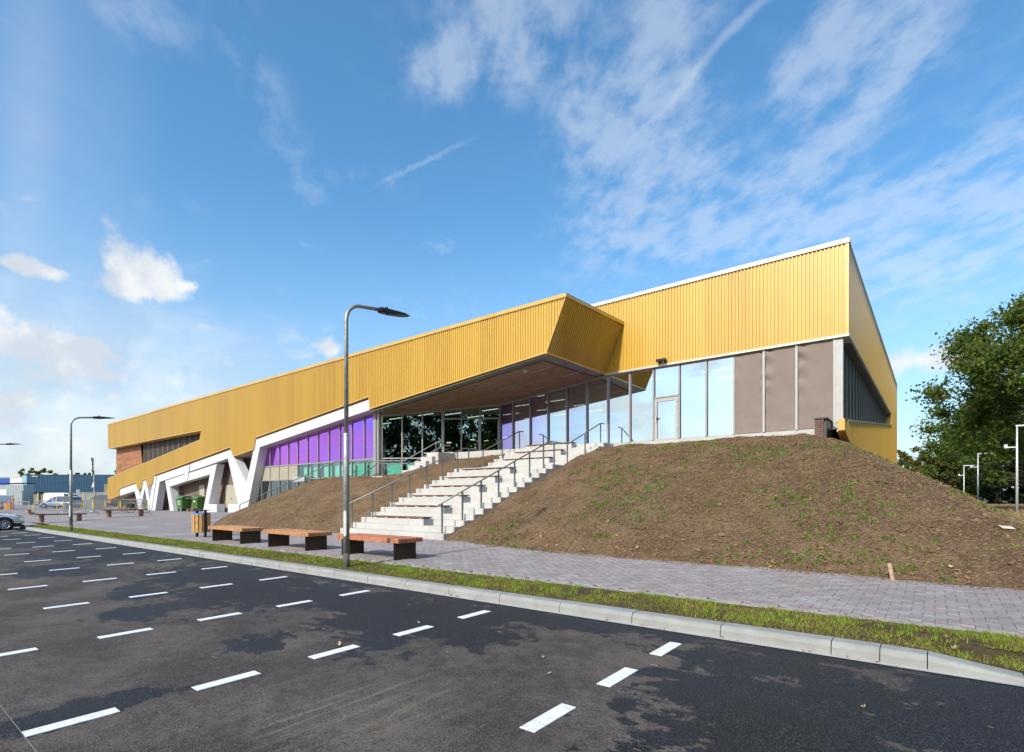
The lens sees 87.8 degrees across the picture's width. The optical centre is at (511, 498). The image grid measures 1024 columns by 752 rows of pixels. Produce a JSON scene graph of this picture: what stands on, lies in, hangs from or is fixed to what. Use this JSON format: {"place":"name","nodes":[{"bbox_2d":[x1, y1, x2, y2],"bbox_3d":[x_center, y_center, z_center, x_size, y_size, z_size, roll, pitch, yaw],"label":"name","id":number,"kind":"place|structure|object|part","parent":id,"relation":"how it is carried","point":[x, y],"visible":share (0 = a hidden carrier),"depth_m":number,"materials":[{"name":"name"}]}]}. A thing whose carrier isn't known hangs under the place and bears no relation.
{"place":"outdoors","nodes":[
{"label":"outdoors","id":0,"kind":"place"},
{"bbox_2d":[14,522,40,527],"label":"pavement","id":1,"kind":"structure","parent":0,"point":[27,523],"depth_m":29.82,"materials":[{"name":"grey concrete"}]},
{"bbox_2d":[0,528,1023,751],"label":"parking lot","id":2,"kind":"structure","parent":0,"point":[82,619],"depth_m":4.36,"materials":[{"name":"grey asphalt"}]},
{"bbox_2d":[0,513,24,530],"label":"silver car","id":3,"kind":"object","parent":2,"relation":"on","point":[9,521],"visible":0.99,"depth_m":25.97,"materials":[{"name":"paint"}]},
{"bbox_2d":[24,588,992,750],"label":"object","id":4,"kind":"object","parent":2,"relation":"on","point":[373,678],"visible":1,"depth_m":4.63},
{"bbox_2d":[0,505,1023,637],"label":"plaza","id":5,"kind":"structure","parent":0,"point":[956,607],"depth_m":8.51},
{"bbox_2d":[0,495,13,508],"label":"white car","id":6,"kind":"object","parent":5,"relation":"on","point":[4,498],"visible":0.26,"depth_m":61.52,"materials":[{"name":"paint"}]},
{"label":"windows","id":7,"kind":"part","parent":6,"relation":"part of","materials":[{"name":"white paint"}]},
{"bbox_2d":[4,496,13,509],"bbox_3d":[-56.614,0.498,60.100,1.150,1.600,0.400,0,0,0],"label":"wooden signpost","id":8,"kind":"object","parent":5,"relation":"on","point":[12,503],"visible":0.71,"depth_m":59.91,"materials":[{"name":"orange wood"}]},
{"bbox_2d":[3,501,29,514],"bbox_3d":[-41.332,0.750,44.500,3.099,1.104,0.734,0,0,19],"label":"crowd barrier","id":9,"kind":"object","parent":5,"relation":"on","point":[27,505],"visible":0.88,"depth_m":44.46,"materials":[{"name":"silver metal"}]},
{"bbox_2d":[20,490,22,505],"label":"boundary post","id":10,"kind":"object","parent":5,"relation":"on","point":[21,497],"visible":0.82,"depth_m":83.90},
{"bbox_2d":[29,501,57,514],"bbox_3d":[-36.388,0.699,41.500,2.961,1.104,0.734,0,0,20],"label":"crowd barrier","id":11,"kind":"object","parent":5,"relation":"on","point":[49,506],"visible":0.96,"depth_m":41.31,"materials":[{"name":"silver metal"}]},
{"bbox_2d":[33,513,86,521],"bbox_3d":[-25.842,1.074,30.490,0.480,0.470,2.321,0,0,38],"label":"plaza bench","id":12,"kind":"object","parent":5,"relation":"on","point":[41,517],"visible":1,"depth_m":30.47,"materials":[{"name":"brown wood"}]},
{"bbox_2d":[39,496,82,507],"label":"estate car","id":13,"kind":"object","parent":5,"relation":"on","point":[58,499],"visible":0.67,"depth_m":65.25,"materials":[{"name":"silver paint"}]},
{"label":"windows","id":14,"kind":"part","parent":13,"relation":"part of","materials":[{"name":"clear glass"}]},
{"bbox_2d":[43,493,78,501],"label":"white van","id":15,"kind":"object","parent":5,"relation":"on","point":[47,496],"visible":0.06,"depth_m":75.12,"materials":[{"name":"paint"}]},
{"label":"windows","id":16,"kind":"part","parent":15,"relation":"part of","materials":[{"name":"white paint"}]},
{"bbox_2d":[22,470,115,503],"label":"warehouse","id":17,"kind":"structure","parent":5,"relation":"on","point":[43,484],"depth_m":111.94,"materials":[{"name":"metal"}]},
{"bbox_2d":[61,500,84,512],"bbox_3d":[-35.861,0.619,43.500,0.734,1.104,5.694,0,0,-28],"label":"crowd barrier","id":18,"kind":"object","parent":5,"relation":"on","point":[79,505],"visible":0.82,"depth_m":43.85,"materials":[{"name":"silver metal"}]},
{"bbox_2d":[80,499,95,512],"bbox_3d":[-34.651,0.596,43.500,0.734,1.104,6.920,0,0,-43],"label":"crowd barrier","id":19,"kind":"object","parent":5,"relation":"on","point":[88,504],"visible":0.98,"depth_m":43.20,"materials":[{"name":"silver metal"}]},
{"bbox_2d":[76,489,107,499],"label":"palisade fence","id":20,"kind":"object","parent":5,"relation":"on","point":[85,495],"visible":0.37,"depth_m":83.98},
{"bbox_2d":[90,457,94,498],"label":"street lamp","id":21,"kind":"object","parent":5,"relation":"on","point":[92,467],"visible":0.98,"depth_m":65.98,"materials":[{"name":"grey metal"}]},
{"bbox_2d":[90,499,106,512],"bbox_3d":[-34.409,0.585,44.500,0.734,1.104,8.267,0,0,-32],"label":"crowd barrier","id":22,"kind":"object","parent":5,"relation":"on","point":[98,504],"visible":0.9,"depth_m":44.05,"materials":[{"name":"silver metal"}]},
{"bbox_2d":[82,495,115,506],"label":"red car","id":23,"kind":"object","parent":5,"relation":"on","point":[105,497],"visible":0.12,"depth_m":73.25,"materials":[{"name":"paint"}]},
{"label":"windows","id":24,"kind":"part","parent":23,"relation":"part of","materials":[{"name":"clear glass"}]},
{"bbox_2d":[102,499,122,512],"bbox_3d":[-31.862,0.577,42.500,0.734,1.104,3.238,0,0,-19],"label":"crowd barrier","id":25,"kind":"object","parent":5,"relation":"on","point":[117,503],"visible":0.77,"depth_m":43.08,"materials":[{"name":"silver metal"}]},
{"bbox_2d":[101,509,147,516],"bbox_3d":[-24.764,0.906,34.096,0.480,0.470,2.402,0,0,38],"label":"plaza bench","id":26,"kind":"object","parent":5,"relation":"on","point":[109,513],"visible":0.99,"depth_m":33.68,"materials":[{"name":"brown wood"}]},
{"bbox_2d":[116,499,149,512],"bbox_3d":[-29.502,0.563,41.500,5.246,1.104,0.734,0,0,35],"label":"crowd barrier","id":27,"kind":"object","parent":5,"relation":"on","point":[134,503],"visible":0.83,"depth_m":41.36,"materials":[{"name":"silver metal"}]},
{"bbox_2d":[126,501,149,512],"bbox_3d":[-28.927,0.571,41.200,1.733,1.068,0.580,0,0,-8],"label":"bicycle","id":28,"kind":"object","parent":5,"relation":"on","point":[130,506],"visible":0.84,"depth_m":41.15,"materials":[{"name":"metal"}]},
{"bbox_2d":[176,495,191,510],"bbox_3d":[-28.281,0.375,45.907,1.200,1.370,0.950,0,0,34],"label":"waste container","id":29,"kind":"object","parent":5,"relation":"on","point":[183,503],"visible":0.93,"depth_m":45.60,"materials":[{"name":"plastic"}]},
{"bbox_2d":[191,494,205,509],"bbox_3d":[-26.699,0.333,45.480,1.257,1.432,0.900,0,0,40],"label":"waste container","id":30,"kind":"object","parent":5,"relation":"on","point":[198,502],"visible":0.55,"depth_m":45.12,"materials":[{"name":"plastic"}]},
{"bbox_2d":[191,509,210,536],"bbox_3d":[-10.781,0.845,18.466,0.579,0.955,0.572,0,0,-3],"label":"litter bin","id":31,"kind":"object","parent":5,"relation":"on","point":[200,522],"visible":0.99,"depth_m":18.24,"materials":[{"name":"brown wood"}]},
{"bbox_2d":[208,525,264,543],"bbox_3d":[-8.454,1.083,16.285,2.260,0.470,0.683,0,0,38],"label":"park bench","id":32,"kind":"object","parent":5,"relation":"on","point":[249,534],"visible":0.99,"depth_m":15.87,"materials":[{"name":"brown wood"}]},
{"bbox_2d":[263,529,331,550],"bbox_3d":[-5.714,1.074,14.108,2.260,0.470,0.683,0,0,38],"label":"park bench","id":33,"kind":"object","parent":5,"relation":"on","point":[315,540],"visible":1,"depth_m":13.70,"materials":[{"name":"brown wood"}]},
{"bbox_2d":[335,533,422,560],"bbox_3d":[-3.028,1.066,11.974,2.260,0.470,0.683,0,0,38],"label":"park bench","id":34,"kind":"object","parent":5,"relation":"on","point":[404,547],"visible":0.88,"depth_m":11.51,"materials":[{"name":"red wood"}]},
{"bbox_2d":[350,452,454,477],"bbox_3d":[-10.859,-0.600,31.815,15.969,3.800,3.162,0,0,28],"label":"side stair","id":35,"kind":"object","parent":5,"relation":"on","point":[431,457],"visible":0.06,"depth_m":28.52,"materials":[{"name":"concrete"}]},
{"bbox_2d":[239,442,444,509],"bbox_3d":[-11.399,-0.893,31.556,16.080,4.406,1.996,0,0,25],"label":"handrail","id":36,"kind":"object","parent":35,"relation":"on","point":[339,461],"visible":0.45,"depth_m":30.15,"materials":[{"name":"metal"}]},
{"bbox_2d":[362,445,448,475],"bbox_3d":[-6.298,-1.513,29.575,5.708,2.866,0.590,0,0,12],"label":"handrail","id":37,"kind":"object","parent":35,"relation":"on","point":[441,446],"visible":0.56,"depth_m":29.24,"materials":[{"name":"metal"}]},
{"bbox_2d":[107,237,896,511],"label":"sports hall","id":38,"kind":"structure","parent":5,"relation":"on","point":[790,343],"depth_m":25.28,"materials":[{"name":"gold metal"}]},
{"bbox_2d":[144,434,199,462],"bbox_3d":[-30.915,-4.310,48.782,15.842,2.680,0.075,0,0,38],"label":"upper window","id":39,"kind":"structure","parent":38,"relation":"in","point":[153,450],"depth_m":50.12,"materials":[{"name":"grey glass"}]},
{"bbox_2d":[199,485,204,509],"bbox_3d":[-26.627,-0.075,45.737,1.028,2.230,0.032,0,0,38],"label":"door","id":40,"kind":"structure","parent":38,"relation":"in","point":[201,487],"depth_m":45.65,"materials":[{"name":"paint"}]},
{"bbox_2d":[226,484,237,511],"bbox_3d":[-22.181,-0.055,42.210,2.250,2.210,0.120,0,0,38],"label":"door","id":41,"kind":"structure","parent":38,"relation":"in","point":[231,498],"depth_m":42.35,"materials":[{"name":"paint"}]},
{"bbox_2d":[844,348,885,423],"bbox_3d":[19.497,-4.443,29.052,0.045,3.115,23.690,0,0,38],"label":"side window","id":42,"kind":"structure","parent":38,"relation":"in","point":[860,404],"depth_m":24.58,"materials":[{"name":"grey glass"}]},
{"bbox_2d":[212,433,1023,589],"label":"mound","id":43,"kind":"object","parent":5,"relation":"on","point":[266,519],"visible":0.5,"depth_m":12.90,"materials":[{"name":"soil"}]},
{"bbox_2d":[340,442,608,539],"bbox_3d":[-0.947,-0.470,22.096,5.423,4.200,10.522,0,0,38],"label":"concrete stair","id":44,"kind":"object","parent":43,"relation":"on","point":[472,511],"visible":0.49,"depth_m":19.69,"materials":[{"name":"white concrete"}]},
{"bbox_2d":[373,515,432,525],"bbox_3d":[-3.838,0.741,18.551,2.690,0.280,0.440,0,0,38],"label":"stair seat","id":45,"kind":"object","parent":44,"relation":"on","point":[403,520],"visible":1,"depth_m":18.19,"materials":[{"name":"concrete"}]},
{"bbox_2d":[393,505,451,513],"bbox_3d":[-3.269,0.366,19.267,2.690,0.280,0.440,0,0,38],"label":"stair seat","id":46,"kind":"object","parent":44,"relation":"on","point":[418,509],"visible":1,"depth_m":18.98,"materials":[{"name":"concrete"}]},
{"bbox_2d":[350,431,523,527],"bbox_3d":[-2.737,-1.237,23.722,0.150,4.615,10.759,0,0,38],"label":"handrail","id":47,"kind":"object","parent":44,"relation":"on","point":[372,493],"visible":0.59,"depth_m":21.98,"materials":[{"name":"metal"}]},
{"bbox_2d":[412,495,469,502],"bbox_3d":[-2.701,-0.009,19.982,2.690,0.280,0.440,0,0,38],"label":"stair seat","id":48,"kind":"object","parent":44,"relation":"on","point":[430,498],"visible":0.88,"depth_m":19.75,"materials":[{"name":"concrete"}]},
{"bbox_2d":[429,485,486,492],"bbox_3d":[-2.132,-0.385,20.698,2.690,0.280,0.440,0,0,38],"label":"stair seat","id":49,"kind":"object","parent":44,"relation":"on","point":[448,489],"visible":0.9,"depth_m":20.54,"materials":[{"name":"concrete"}]},
{"bbox_2d":[446,475,501,483],"bbox_3d":[-1.564,-0.760,21.413,2.690,0.280,0.440,0,0,38],"label":"stair seat","id":50,"kind":"object","parent":44,"relation":"on","point":[469,479],"visible":0.88,"depth_m":21.20,"materials":[{"name":"concrete"}]},
{"bbox_2d":[461,467,516,475],"bbox_3d":[-0.995,-1.136,22.129,2.690,0.280,0.440,0,0,38],"label":"stair seat","id":51,"kind":"object","parent":44,"relation":"on","point":[487,471],"visible":0.88,"depth_m":21.92,"materials":[{"name":"concrete"}]},
{"bbox_2d":[436,423,604,532],"bbox_3d":[0.982,-1.237,20.767,0.150,4.615,10.759,0,0,38],"label":"handrail","id":52,"kind":"object","parent":44,"relation":"on","point":[480,481],"visible":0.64,"depth_m":19.34,"materials":[{"name":"metal"}]},
{"bbox_2d":[502,457,552,464],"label":"stair seat","id":53,"kind":"object","parent":44,"relation":"on","point":[536,460],"visible":0.79,"depth_m":24.00,"materials":[{"name":"concrete"}]},
{"bbox_2d":[514,449,565,457],"bbox_3d":[1.286,-2.111,25.000,2.690,0.280,0.440,0,0,38],"label":"stair seat","id":54,"kind":"object","parent":44,"relation":"on","point":[538,453],"visible":0.92,"depth_m":24.75,"materials":[{"name":"concrete"}]},
{"bbox_2d":[525,442,575,450],"bbox_3d":[1.855,-2.511,25.716,2.690,0.280,0.440,0,0,38],"label":"stair seat","id":55,"kind":"object","parent":44,"relation":"on","point":[549,446],"visible":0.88,"depth_m":25.47,"materials":[{"name":"concrete"}]},
{"bbox_2d":[213,433,1023,591],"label":"soil clods","id":56,"kind":"object","parent":43,"relation":"on","point":[937,582],"visible":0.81,"depth_m":12.44,"materials":[{"name":"brown soil"}]},
{"bbox_2d":[219,433,1023,583],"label":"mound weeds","id":57,"kind":"object","parent":43,"relation":"on","point":[885,537],"visible":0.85,"depth_m":12.74,"materials":[{"name":"green plant"}]},
{"bbox_2d":[887,563,894,580],"bbox_3d":[5.805,1.181,8.135,0.112,0.403,0.018,0,0,38],"label":"wooden stake","id":58,"kind":"object","parent":43,"relation":"on","point":[891,574],"visible":0.64,"depth_m":8.14,"materials":[{"name":"brown wood"}]},
{"bbox_2d":[999,525,1014,528],"bbox_3d":[8.333,0.477,8.960,0.180,0.007,0.120,3,21,10],"label":"cardboard scrap","id":59,"kind":"object","parent":43,"relation":"on","point":[1007,527],"visible":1,"depth_m":8.94,"materials":[{"name":"paper"}]},
{"bbox_2d":[0,0,1023,490],"label":"sky","id":60,"kind":"structure","parent":0,"point":[197,197],"materials":[{"name":"blue"}]},
{"bbox_2d":[13,499,1023,675],"bbox_3d":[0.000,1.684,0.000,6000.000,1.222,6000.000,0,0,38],"label":"ground","id":61,"kind":"structure","parent":0,"point":[927,652],"depth_m":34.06,"materials":[{"name":"green plant"}]},
{"bbox_2d":[0,477,21,484],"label":"store building","id":62,"kind":"structure","parent":61,"relation":"on","point":[10,479],"depth_m":124.00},
{"bbox_2d":[0,483,34,504],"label":"shed","id":63,"kind":"structure","parent":61,"relation":"on","point":[28,492],"depth_m":99.98,"materials":[{"name":"white metal"}]},
{"bbox_2d":[0,489,6,494],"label":"roller door","id":64,"kind":"structure","parent":63,"relation":"in","point":[1,490],"depth_m":99.88,"materials":[{"name":"white metal"}]},
{"bbox_2d":[18,468,46,474],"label":"roof tree","id":65,"kind":"object","parent":61,"relation":"on","point":[30,471],"visible":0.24,"depth_m":148.98,"materials":[{"name":"green plant"}]},
{"bbox_2d":[20,469,57,476],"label":"roof tree","id":66,"kind":"object","parent":61,"relation":"on","point":[49,471],"visible":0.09,"depth_m":154.88,"materials":[{"name":"green plant"}]},
{"bbox_2d":[69,416,112,530],"bbox_3d":[-18.416,-1.092,23.375,0.240,5.189,1.626,0,0,38],"label":"street lamp","id":67,"kind":"object","parent":61,"relation":"on","point":[71,493],"visible":0.95,"depth_m":22.76,"materials":[{"name":"grey metal"}]},
{"bbox_2d":[343,304,409,567],"bbox_3d":[-2.757,-1.275,10.934,0.240,5.459,1.626,0,0,38],"label":"street lamp","id":68,"kind":"object","parent":61,"relation":"on","point":[346,481],"visible":0.96,"depth_m":10.31,"materials":[{"name":"grey metal"}]},
{"bbox_2d":[18,526,1023,686],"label":"kerb","id":69,"kind":"structure","parent":61,"relation":"on","point":[893,654],"depth_m":5.90,"materials":[{"name":"grey concrete"}]},
{"bbox_2d":[897,446,942,481],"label":"shrub","id":70,"kind":"object","parent":61,"relation":"on","point":[910,458],"visible":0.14,"depth_m":108.88,"materials":[{"name":"green plant"}]},
{"bbox_2d":[897,453,947,484],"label":"shrub","id":71,"kind":"object","parent":61,"relation":"on","point":[901,462],"visible":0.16,"depth_m":108.61,"materials":[{"name":"green plant"}]},
{"bbox_2d":[904,459,961,488],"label":"shrub","id":72,"kind":"object","parent":61,"relation":"on","point":[940,465],"visible":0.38,"depth_m":102.94,"materials":[{"name":"green plant"}]},
{"bbox_2d":[927,462,976,497],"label":"shrub","id":73,"kind":"object","parent":61,"relation":"on","point":[946,474],"visible":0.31,"depth_m":101.50,"materials":[{"name":"green plant"}]},
{"bbox_2d":[921,451,1002,502],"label":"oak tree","id":74,"kind":"object","parent":61,"relation":"on","point":[969,491],"depth_m":127.36,"materials":[{"name":"green plant"}]},
{"bbox_2d":[905,292,1023,464],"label":"oak tree","id":75,"kind":"object","parent":61,"relation":"on","point":[982,362],"visible":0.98,"depth_m":46.46,"materials":[{"name":"green plant"}]},
{"bbox_2d":[958,465,973,492],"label":"road lamp","id":76,"kind":"object","parent":61,"relation":"on","point":[963,478],"visible":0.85,"depth_m":88.00,"materials":[{"name":"grey metal"}]},
{"bbox_2d":[909,405,1023,490],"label":"oak tree","id":77,"kind":"object","parent":61,"relation":"on","point":[964,457],"visible":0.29,"depth_m":101.61,"materials":[{"name":"green plant"}]},
{"bbox_2d":[948,476,1002,503],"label":"shrub","id":78,"kind":"object","parent":61,"relation":"on","point":[979,491],"visible":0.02,"depth_m":124.09,"materials":[{"name":"green plant"}]},
{"bbox_2d":[932,420,1023,502],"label":"oak tree","id":79,"kind":"object","parent":61,"relation":"on","point":[1014,463],"depth_m":116.00,"materials":[{"name":"green plant"}]},
{"bbox_2d":[970,453,985,500],"bbox_3d":[56.928,-1.975,64.602,2.020,7.150,0.235,0,0,38],"label":"road lamp","id":80,"kind":"object","parent":61,"relation":"on","point":[977,475],"visible":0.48,"depth_m":64.75,"materials":[{"name":"grey metal"}]},
{"bbox_2d":[952,480,1005,503],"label":"shrub","id":81,"kind":"object","parent":61,"relation":"on","point":[988,495],"visible":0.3,"depth_m":114.84,"materials":[{"name":"green plant"}]},
{"bbox_2d":[948,449,1023,503],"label":"oak tree","id":82,"kind":"object","parent":61,"relation":"on","point":[1012,469],"visible":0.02,"depth_m":116.44,"materials":[{"name":"green plant"}]},
{"bbox_2d":[970,478,1023,503],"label":"shrub","id":83,"kind":"object","parent":61,"relation":"on","point":[1012,491],"visible":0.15,"depth_m":123.58,"materials":[{"name":"green plant"}]},
{"bbox_2d":[981,475,1023,503],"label":"shrub","id":84,"kind":"object","parent":61,"relation":"on","point":[1007,497],"visible":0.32,"depth_m":120.07,"materials":[{"name":"green plant"}]},
{"bbox_2d":[987,503,1023,519],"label":"roadside grass","id":85,"kind":"structure","parent":61,"relation":"on","point":[1008,508],"depth_m":49.89,"materials":[{"name":"plant"}]},
{"bbox_2d":[1004,425,1023,512],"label":"road lamp","id":86,"kind":"object","parent":61,"relation":"on","point":[1017,493],"visible":0.83,"depth_m":39.96,"materials":[{"name":"grey metal"}]}
]}

